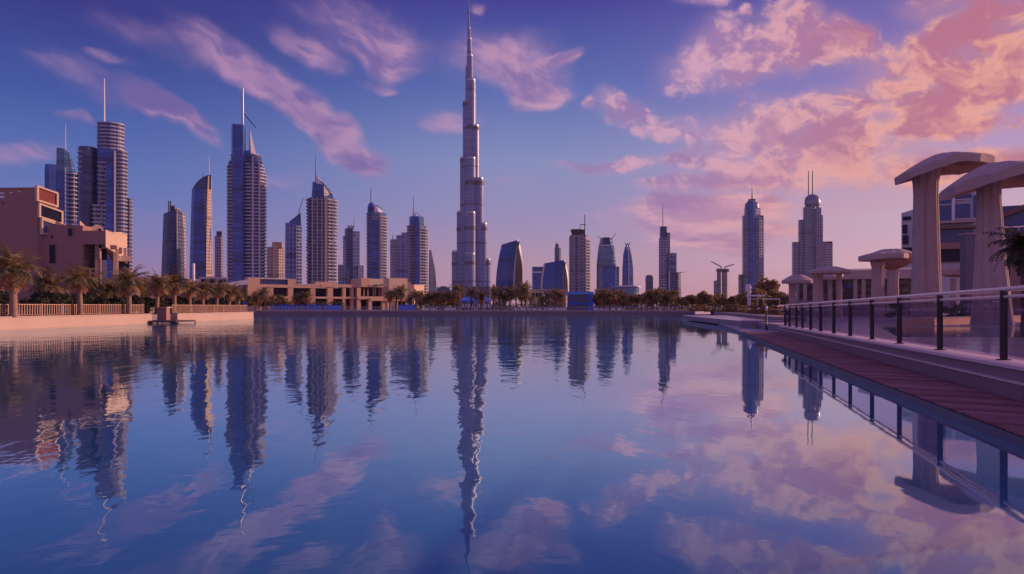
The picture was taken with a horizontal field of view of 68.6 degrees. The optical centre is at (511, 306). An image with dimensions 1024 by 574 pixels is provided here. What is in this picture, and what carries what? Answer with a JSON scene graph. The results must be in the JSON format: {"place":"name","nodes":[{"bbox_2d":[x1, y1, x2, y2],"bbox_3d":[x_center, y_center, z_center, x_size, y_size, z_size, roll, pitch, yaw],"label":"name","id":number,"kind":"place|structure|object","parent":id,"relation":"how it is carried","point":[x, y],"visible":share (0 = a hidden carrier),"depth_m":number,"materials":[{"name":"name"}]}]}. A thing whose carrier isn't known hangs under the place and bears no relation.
{"place":"outdoors","nodes":[
{"label":"outdoors","id":0,"kind":"place"},
{"bbox_2d":[45,164,55,190],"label":"office tower","id":1,"kind":"structure","parent":0,"point":[50,176],"depth_m":818.25,"materials":[{"name":"blue glass"}]},
{"bbox_2d":[0,185,130,314],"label":"sandstone building","id":2,"kind":"structure","parent":0,"point":[31,219],"depth_m":89.33,"materials":[{"name":"stone"}]},
{"bbox_2d":[49,244,55,262],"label":"narrow window","id":3,"kind":"structure","parent":2,"relation":"in","point":[52,247],"depth_m":89.29,"materials":[{"name":"blue glass"}]},
{"bbox_2d":[56,124,77,224],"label":"apartment tower","id":4,"kind":"structure","parent":0,"point":[66,182],"depth_m":637.00,"materials":[{"name":"blue glass"}]},
{"bbox_2d":[77,78,132,279],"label":"apartment tower","id":5,"kind":"structure","parent":0,"point":[105,202],"depth_m":596.06,"materials":[{"name":"grey glass"}]},
{"bbox_2d":[161,201,185,283],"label":"office tower","id":6,"kind":"structure","parent":0,"point":[173,249],"depth_m":844.73,"materials":[{"name":"grey glass"}]},
{"bbox_2d":[189,173,212,284],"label":"office tower","id":7,"kind":"structure","parent":0,"point":[201,234],"depth_m":894.37,"materials":[{"name":"blue glass"}]},
{"bbox_2d":[215,231,222,276],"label":"apartment tower","id":8,"kind":"structure","parent":0,"point":[218,254],"depth_m":1097.05,"materials":[{"name":"stone"}]},
{"bbox_2d":[226,88,266,288],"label":"apartment tower","id":9,"kind":"structure","parent":0,"point":[246,193],"depth_m":751.11,"materials":[{"name":"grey glass"}]},
{"bbox_2d":[267,242,283,277],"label":"apartment block","id":10,"kind":"structure","parent":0,"point":[275,260],"depth_m":997.34,"materials":[{"name":"beige stone"}]},
{"bbox_2d":[285,199,302,283],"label":"office tower","id":11,"kind":"structure","parent":0,"point":[293,248],"depth_m":975.86,"materials":[{"name":"glass"}]},
{"bbox_2d":[306,154,337,287],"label":"apartment tower","id":12,"kind":"structure","parent":0,"point":[321,233],"depth_m":771.23,"materials":[{"name":"grey glass"}]},
{"bbox_2d":[338,265,348,284],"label":"apartment block","id":13,"kind":"structure","parent":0,"point":[343,274],"depth_m":1247.28,"materials":[{"name":"stone"}]},
{"bbox_2d":[343,225,363,284],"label":"office tower","id":14,"kind":"structure","parent":0,"point":[351,249],"depth_m":1294.08,"materials":[{"name":"blue glass"}]},
{"bbox_2d":[366,197,387,278],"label":"apartment tower","id":15,"kind":"structure","parent":0,"point":[376,243],"depth_m":912.24,"materials":[{"name":"blue glass"}]},
{"bbox_2d":[390,232,406,277],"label":"apartment tower","id":16,"kind":"structure","parent":0,"point":[398,256],"depth_m":1394.06,"materials":[{"name":"glass"}]},
{"bbox_2d":[406,195,428,305],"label":"apartment tower","id":17,"kind":"structure","parent":0,"point":[417,255],"depth_m":891.92,"materials":[{"name":"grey glass"}]},
{"bbox_2d":[428,250,436,305],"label":"office tower","id":18,"kind":"structure","parent":0,"point":[432,282],"depth_m":1498.33,"materials":[{"name":"grey glass"}]},
{"bbox_2d":[452,0,490,306],"bbox_3d":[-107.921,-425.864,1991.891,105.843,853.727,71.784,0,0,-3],"label":"supertall tower","id":19,"kind":"structure","parent":0,"point":[471,264],"depth_m":1987.28,"materials":[{"name":"metal"}]},
{"bbox_2d":[20,307,949,315],"bbox_3d":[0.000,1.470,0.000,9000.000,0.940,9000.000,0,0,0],"label":"ground","id":20,"kind":"structure","parent":0,"point":[520,307],"depth_m":246.74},
{"bbox_2d":[0,290,8,315],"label":"bush","id":21,"kind":"object","parent":20,"relation":"on","point":[4,299],"visible":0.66,"depth_m":66.74,"materials":[{"name":"green plant"}]},
{"bbox_2d":[19,296,49,315],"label":"bush","id":22,"kind":"object","parent":20,"relation":"on","point":[38,300],"visible":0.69,"depth_m":71.29,"materials":[{"name":"green plant"}]},
{"bbox_2d":[29,291,64,315],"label":"bush","id":23,"kind":"object","parent":20,"relation":"on","point":[51,296],"visible":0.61,"depth_m":73.06,"materials":[{"name":"green plant"}]},
{"bbox_2d":[28,265,70,295],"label":"date palm","id":24,"kind":"object","parent":20,"relation":"on","point":[48,280],"visible":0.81,"depth_m":77.55,"materials":[{"name":"green plant"}]},
{"bbox_2d":[64,294,87,314],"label":"bush","id":25,"kind":"object","parent":20,"relation":"on","point":[73,300],"visible":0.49,"depth_m":77.89,"materials":[{"name":"green plant"}]},
{"bbox_2d":[0,314,151,330],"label":"bank wall","id":26,"kind":"structure","parent":20,"relation":"on","point":[33,322],"depth_m":71.89,"materials":[{"name":"concrete"}]},
{"bbox_2d":[0,242,44,316],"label":"date palm","id":27,"kind":"object","parent":26,"relation":"on","point":[14,277],"visible":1,"depth_m":63.75,"materials":[{"name":"green plant"}]},
{"bbox_2d":[0,303,143,315],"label":"baluster fence","id":28,"kind":"object","parent":26,"relation":"on","point":[61,309],"visible":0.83,"depth_m":72.61,"materials":[{"name":"stone"}]},
{"bbox_2d":[55,259,100,314],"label":"date palm","id":29,"kind":"object","parent":26,"relation":"on","point":[79,282],"visible":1,"depth_m":73.70,"materials":[{"name":"green plant"}]},
{"bbox_2d":[106,264,150,313],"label":"date palm","id":30,"kind":"object","parent":26,"relation":"on","point":[130,282],"visible":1,"depth_m":83.26,"materials":[{"name":"green plant"}]},
{"bbox_2d":[68,292,98,314],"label":"bush","id":31,"kind":"object","parent":20,"relation":"on","point":[90,297],"visible":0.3,"depth_m":81.01,"materials":[{"name":"green plant"}]},
{"bbox_2d":[76,271,110,295],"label":"date palm","id":32,"kind":"object","parent":20,"relation":"on","point":[91,291],"visible":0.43,"depth_m":83.90,"materials":[{"name":"green plant"}]},
{"bbox_2d":[84,295,107,314],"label":"bush","id":33,"kind":"object","parent":20,"relation":"on","point":[101,300],"visible":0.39,"depth_m":82.85,"materials":[{"name":"green plant"}]},
{"bbox_2d":[94,276,123,312],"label":"date palm","id":34,"kind":"object","parent":20,"relation":"on","point":[111,290],"visible":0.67,"depth_m":85.67,"materials":[{"name":"green plant"}]},
{"bbox_2d":[101,296,125,313],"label":"bush","id":35,"kind":"object","parent":20,"relation":"on","point":[119,300],"visible":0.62,"depth_m":85.38,"materials":[{"name":"green plant"}]},
{"bbox_2d":[120,294,142,313],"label":"bush","id":36,"kind":"object","parent":20,"relation":"on","point":[136,300],"visible":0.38,"depth_m":89.72,"materials":[{"name":"green plant"}]},
{"bbox_2d":[133,277,154,298],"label":"date palm","id":37,"kind":"object","parent":20,"relation":"on","point":[145,294],"visible":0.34,"depth_m":97.54,"materials":[{"name":"green plant"}]},
{"bbox_2d":[138,296,161,313],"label":"bush","id":38,"kind":"object","parent":20,"relation":"on","point":[150,303],"visible":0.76,"depth_m":94.45,"materials":[{"name":"green plant"}]},
{"bbox_2d":[139,268,175,313],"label":"date palm","id":39,"kind":"object","parent":20,"relation":"on","point":[158,286],"visible":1,"depth_m":91.70,"materials":[{"name":"green plant"}]},
{"bbox_2d":[161,269,191,312],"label":"date palm","id":40,"kind":"object","parent":20,"relation":"on","point":[178,288],"visible":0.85,"depth_m":95.22,"materials":[{"name":"green plant"}]},
{"bbox_2d":[177,276,201,312],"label":"date palm","id":41,"kind":"object","parent":20,"relation":"on","point":[190,292],"visible":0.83,"depth_m":99.75,"materials":[{"name":"green plant"}]},
{"bbox_2d":[193,276,218,312],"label":"date palm","id":42,"kind":"object","parent":20,"relation":"on","point":[204,294],"visible":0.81,"depth_m":103.63,"materials":[{"name":"green plant"}]},
{"bbox_2d":[199,277,228,301],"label":"frame building","id":43,"kind":"structure","parent":20,"relation":"on","point":[225,279],"depth_m":300.34,"materials":[{"name":"beige concrete"}]},
{"bbox_2d":[207,278,229,310],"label":"date palm","id":44,"kind":"object","parent":20,"relation":"on","point":[216,296],"visible":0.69,"depth_m":108.84,"materials":[{"name":"green plant"}]},
{"bbox_2d":[221,280,242,309],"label":"date palm","id":45,"kind":"object","parent":20,"relation":"on","point":[229,295],"visible":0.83,"depth_m":113.16,"materials":[{"name":"green plant"}]},
{"bbox_2d":[232,284,247,311],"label":"date palm","id":46,"kind":"object","parent":20,"relation":"on","point":[239,297],"visible":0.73,"depth_m":117.38,"materials":[{"name":"green plant"}]},
{"bbox_2d":[256,286,271,309],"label":"palm","id":47,"kind":"object","parent":20,"relation":"on","point":[263,296],"visible":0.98,"depth_m":189.88,"materials":[{"name":"green plant"}]},
{"bbox_2d":[270,304,320,309],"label":"blue hoarding","id":48,"kind":"object","parent":20,"relation":"on","point":[310,307],"visible":0.7,"depth_m":195.95,"materials":[{"name":"fabric"}]},
{"bbox_2d":[224,278,424,309],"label":"shopping arcade","id":49,"kind":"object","parent":20,"relation":"on","point":[361,293],"visible":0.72,"depth_m":222.53,"materials":[{"name":"concrete"}]},
{"bbox_2d":[392,284,409,304],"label":"palm","id":50,"kind":"object","parent":20,"relation":"on","point":[401,293],"visible":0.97,"depth_m":207.64,"materials":[{"name":"green plant"}]},
{"bbox_2d":[408,289,423,309],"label":"palm","id":51,"kind":"object","parent":20,"relation":"on","point":[415,292],"visible":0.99,"depth_m":190.69,"materials":[{"name":"green plant"}]},
{"bbox_2d":[449,283,467,309],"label":"palm","id":52,"kind":"object","parent":20,"relation":"on","point":[458,291],"visible":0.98,"depth_m":196.33,"materials":[{"name":"green plant"}]},
{"bbox_2d":[237,310,695,314],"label":"promenade wall","id":53,"kind":"structure","parent":20,"relation":"on","point":[471,312],"depth_m":182.60,"materials":[{"name":"stone"}]},
{"bbox_2d":[243,306,691,309],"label":"promenade railing","id":54,"kind":"object","parent":53,"relation":"on","point":[461,308],"visible":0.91,"depth_m":183.98,"materials":[{"name":"grey metal"}]},
{"bbox_2d":[461,296,474,309],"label":"marquee","id":55,"kind":"object","parent":20,"relation":"on","point":[464,305],"visible":0.69,"depth_m":208.46,"materials":[{"name":"blue fabric"}]},
{"bbox_2d":[463,285,481,309],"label":"palm","id":56,"kind":"object","parent":20,"relation":"on","point":[472,292],"visible":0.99,"depth_m":194.08,"materials":[{"name":"green plant"}]},
{"bbox_2d":[501,284,516,309],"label":"palm","id":57,"kind":"object","parent":20,"relation":"on","point":[509,291],"visible":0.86,"depth_m":191.04,"materials":[{"name":"green plant"}]},
{"bbox_2d":[517,280,533,309],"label":"palm","id":58,"kind":"object","parent":20,"relation":"on","point":[525,288],"visible":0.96,"depth_m":189.92,"materials":[{"name":"green plant"}]},
{"bbox_2d":[295,300,773,312],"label":"hedge","id":59,"kind":"object","parent":20,"relation":"on","point":[507,306],"visible":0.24,"depth_m":213.66,"materials":[{"name":"green plant"}]},
{"bbox_2d":[566,292,593,309],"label":"blue pavilion","id":60,"kind":"structure","parent":20,"relation":"on","point":[576,300],"depth_m":202.93,"materials":[{"name":"glass"}]},
{"bbox_2d":[650,286,664,309],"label":"palm","id":61,"kind":"object","parent":20,"relation":"on","point":[656,293],"visible":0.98,"depth_m":192.31,"materials":[{"name":"green plant"}]},
{"bbox_2d":[667,288,682,309],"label":"palm","id":62,"kind":"object","parent":20,"relation":"on","point":[674,293],"visible":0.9,"depth_m":194.99,"materials":[{"name":"green plant"}]},
{"bbox_2d":[696,290,714,307],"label":"tree","id":63,"kind":"object","parent":20,"relation":"on","point":[703,296],"visible":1,"depth_m":192.18,"materials":[{"name":"green plant"}]},
{"bbox_2d":[753,277,779,309],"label":"tree","id":64,"kind":"object","parent":20,"relation":"on","point":[768,285],"visible":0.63,"depth_m":179.78,"materials":[{"name":"green plant"}]},
{"bbox_2d":[777,326,1023,401],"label":"stone plinth","id":65,"kind":"structure","parent":20,"relation":"on","point":[986,372],"depth_m":19.54,"materials":[{"name":"stone"}]},
{"bbox_2d":[783,285,1023,359],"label":"glass railing","id":66,"kind":"object","parent":65,"relation":"on","point":[1003,296],"visible":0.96,"depth_m":21.59,"materials":[{"name":"metal"}]},
{"bbox_2d":[901,192,976,309],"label":"apartment block","id":67,"kind":"structure","parent":20,"relation":"on","point":[957,216],"depth_m":148.61,"materials":[{"name":"concrete"}]},
{"bbox_2d":[939,206,950,225],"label":"window","id":68,"kind":"structure","parent":67,"relation":"in","point":[944,211],"depth_m":149.24,"materials":[{"name":"blue glass"}]},
{"bbox_2d":[955,203,969,219],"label":"window","id":69,"kind":"structure","parent":67,"relation":"in","point":[962,210],"depth_m":147.72,"materials":[{"name":"blue glass"}]},
{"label":"deck base","id":70,"kind":"structure","parent":20,"relation":"on","visible":0},
{"bbox_2d":[743,332,1023,436],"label":"boardwalk","id":71,"kind":"structure","parent":70,"relation":"on","point":[1004,413],"depth_m":17.16,"materials":[{"name":"wood"}]},
{"bbox_2d":[743,333,1023,447],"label":"deck edge","id":72,"kind":"object","parent":70,"relation":"attached to","point":[1005,435],"visible":0.18,"depth_m":14.68,"materials":[{"name":"concrete"}]},
{"bbox_2d":[496,239,522,292],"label":"curved office building","id":73,"kind":"structure","parent":0,"point":[510,268],"depth_m":698.25,"materials":[{"name":"blue glass"}]},
{"bbox_2d":[0,315,1023,573],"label":"water","id":74,"kind":"structure","parent":0,"point":[466,445],"depth_m":10.01,"materials":[{"name":"blue liquid"}]},
{"bbox_2d":[148,320,195,323],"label":"jetty","id":75,"kind":"object","parent":74,"relation":"in","point":[177,321],"visible":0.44,"depth_m":88.76,"materials":[{"name":"stone"}]},
{"bbox_2d":[155,307,171,319],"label":"jetty kiosk","id":76,"kind":"object","parent":75,"relation":"on","point":[163,313],"visible":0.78,"depth_m":90.90,"materials":[{"name":"stone"}]},
{"bbox_2d":[170,312,253,322],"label":"bank wall","id":77,"kind":"structure","parent":74,"relation":"in","point":[209,316],"depth_m":104.10,"materials":[{"name":"concrete"}]},
{"bbox_2d":[172,304,246,312],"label":"baluster fence","id":78,"kind":"object","parent":77,"relation":"on","point":[204,308],"visible":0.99,"depth_m":103.78,"materials":[{"name":"stone"}]},
{"bbox_2d":[0,0,1023,322],"label":"sky","id":79,"kind":"structure","parent":0,"point":[629,117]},
{"bbox_2d":[532,267,542,288],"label":"office block","id":80,"kind":"structure","parent":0,"point":[536,276],"depth_m":996.33,"materials":[{"name":"blue glass"}]},
{"bbox_2d":[530,289,544,306],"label":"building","id":81,"kind":"structure","parent":0,"point":[538,292],"depth_m":221.53,"materials":[{"name":"beige concrete"}]},
{"bbox_2d":[541,259,568,294],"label":"curved office building","id":82,"kind":"structure","parent":0,"point":[555,275],"depth_m":647.21,"materials":[{"name":"blue glass"}]},
{"bbox_2d":[569,215,590,291],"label":"apartment tower","id":83,"kind":"structure","parent":0,"point":[579,261],"depth_m":912.37,"materials":[{"name":"stone"}]},
{"bbox_2d":[596,234,619,306],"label":"office tower","id":84,"kind":"structure","parent":0,"point":[608,270],"depth_m":892.15,"materials":[{"name":"teal glass"}]},
{"bbox_2d":[613,285,640,307],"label":"round hall","id":85,"kind":"structure","parent":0,"point":[630,289],"depth_m":474.16,"materials":[{"name":"grey metal"}]},
{"bbox_2d":[622,242,632,284],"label":"office tower","id":86,"kind":"structure","parent":0,"point":[627,272],"depth_m":1297.20,"materials":[{"name":"blue glass"}]},
{"bbox_2d":[645,275,652,305],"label":"apartment block","id":87,"kind":"structure","parent":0,"point":[649,282],"depth_m":1496.29,"materials":[{"name":"grey glass"}]},
{"bbox_2d":[659,220,682,306],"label":"office tower","id":88,"kind":"structure","parent":0,"point":[669,276],"depth_m":1145.59,"materials":[{"name":"grey glass"}]},
{"bbox_2d":[711,261,733,306],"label":"unfinished tower","id":89,"kind":"structure","parent":0,"point":[717,283],"depth_m":1597.31,"materials":[{"name":"concrete"}]},
{"bbox_2d":[693,314,777,333],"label":"stone path","id":90,"kind":"structure","parent":0,"point":[740,329],"depth_m":59.63,"materials":[{"name":"stone"}]},
{"bbox_2d":[710,310,798,314],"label":"planter wall","id":91,"kind":"structure","parent":90,"relation":"on","point":[711,313],"depth_m":139.29,"materials":[{"name":"stone"}]},
{"bbox_2d":[766,289,788,304],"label":"tree","id":92,"kind":"object","parent":91,"relation":"on","point":[770,292],"visible":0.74,"depth_m":153.58,"materials":[{"name":"green plant"}]},
{"bbox_2d":[714,312,806,320],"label":"terrace wall","id":93,"kind":"structure","parent":90,"relation":"on","point":[769,316],"depth_m":83.04,"materials":[{"name":"stone"}]},
{"bbox_2d":[741,320,787,328],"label":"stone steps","id":94,"kind":"structure","parent":90,"relation":"on","point":[749,324],"depth_m":63.70,"materials":[{"name":"stone"}]},
{"bbox_2d":[738,187,763,306],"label":"apartment tower","id":95,"kind":"structure","parent":0,"point":[752,274],"depth_m":1141.66,"materials":[{"name":"blue glass"}]},
{"bbox_2d":[792,171,832,305],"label":"hotel tower","id":96,"kind":"structure","parent":0,"point":[811,250],"depth_m":1191.84,"materials":[{"name":"stone"}]},
{"bbox_2d":[682,315,1023,357],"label":"terrace pavement","id":97,"kind":"structure","parent":0,"point":[860,325],"depth_m":47.82,"materials":[{"name":"stone"}]},
{"bbox_2d":[781,275,812,315],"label":"canopy shelter","id":98,"kind":"object","parent":97,"relation":"on","point":[791,281],"visible":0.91,"depth_m":99.73,"materials":[{"name":"concrete"}]},
{"bbox_2d":[823,274,835,315],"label":"canopy shelter","id":99,"kind":"object","parent":97,"relation":"on","point":[830,278],"visible":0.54,"depth_m":103.71,"materials":[{"name":"concrete"}]},
{"bbox_2d":[806,266,853,316],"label":"canopy shelter","id":100,"kind":"object","parent":97,"relation":"on","point":[819,273],"visible":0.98,"depth_m":91.64,"materials":[{"name":"concrete"}]},
{"bbox_2d":[858,251,908,318],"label":"canopy shelter","id":101,"kind":"object","parent":97,"relation":"on","point":[877,282],"visible":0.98,"depth_m":83.62,"materials":[{"name":"concrete"}]},
{"bbox_2d":[876,249,911,316],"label":"canopy shelter","id":102,"kind":"object","parent":97,"relation":"on","point":[892,280],"visible":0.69,"depth_m":95.31,"materials":[{"name":"concrete"}]},
{"bbox_2d":[883,303,906,317],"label":"terrace bush","id":103,"kind":"object","parent":97,"relation":"on","point":[891,314],"visible":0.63,"depth_m":76.00,"materials":[{"name":"green plant"}]},
{"bbox_2d":[894,151,995,317],"bbox_3d":[34.420,-5.412,59.860,7.017,13.504,7.007,0,0,30],"label":"canopy shelter","id":104,"kind":"object","parent":97,"relation":"on","point":[923,176],"visible":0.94,"depth_m":59.81,"materials":[{"name":"concrete"}]},
{"bbox_2d":[941,265,959,316],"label":"canopy shelter","id":105,"kind":"object","parent":97,"relation":"on","point":[951,271],"visible":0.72,"depth_m":87.73,"materials":[{"name":"concrete"}]},
{"bbox_2d":[895,315,1020,326],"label":"planter wall","id":106,"kind":"structure","parent":97,"relation":"on","point":[925,321],"depth_m":53.93,"materials":[{"name":"beige stone"}]},
{"bbox_2d":[939,161,1023,324],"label":"canopy shelter","id":107,"kind":"object","parent":97,"relation":"on","point":[987,183],"visible":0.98,"depth_m":53.70,"materials":[{"name":"concrete"}]},
{"bbox_2d":[983,226,1023,327],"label":"dark palm","id":108,"kind":"object","parent":97,"relation":"on","point":[1014,251],"visible":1,"depth_m":45.90,"materials":[{"name":"green plant"}]},
{"bbox_2d":[1002,205,1023,314],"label":"restaurant building","id":109,"kind":"structure","parent":97,"relation":"on","point":[1013,216],"depth_m":80.52,"materials":[{"name":"beige glass"}]},
{"bbox_2d":[799,268,911,315],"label":"cafe building","id":110,"kind":"structure","parent":0,"point":[856,284],"depth_m":108.09,"materials":[{"name":"concrete"}]},
{"bbox_2d":[881,327,1023,336],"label":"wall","id":111,"kind":"structure","parent":0,"point":[959,331],"depth_m":40.06,"materials":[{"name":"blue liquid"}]},
{"bbox_2d":[959,233,974,316],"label":"stone pillar","id":112,"kind":"structure","parent":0,"point":[967,246],"depth_m":71.50,"materials":[{"name":"stone"}]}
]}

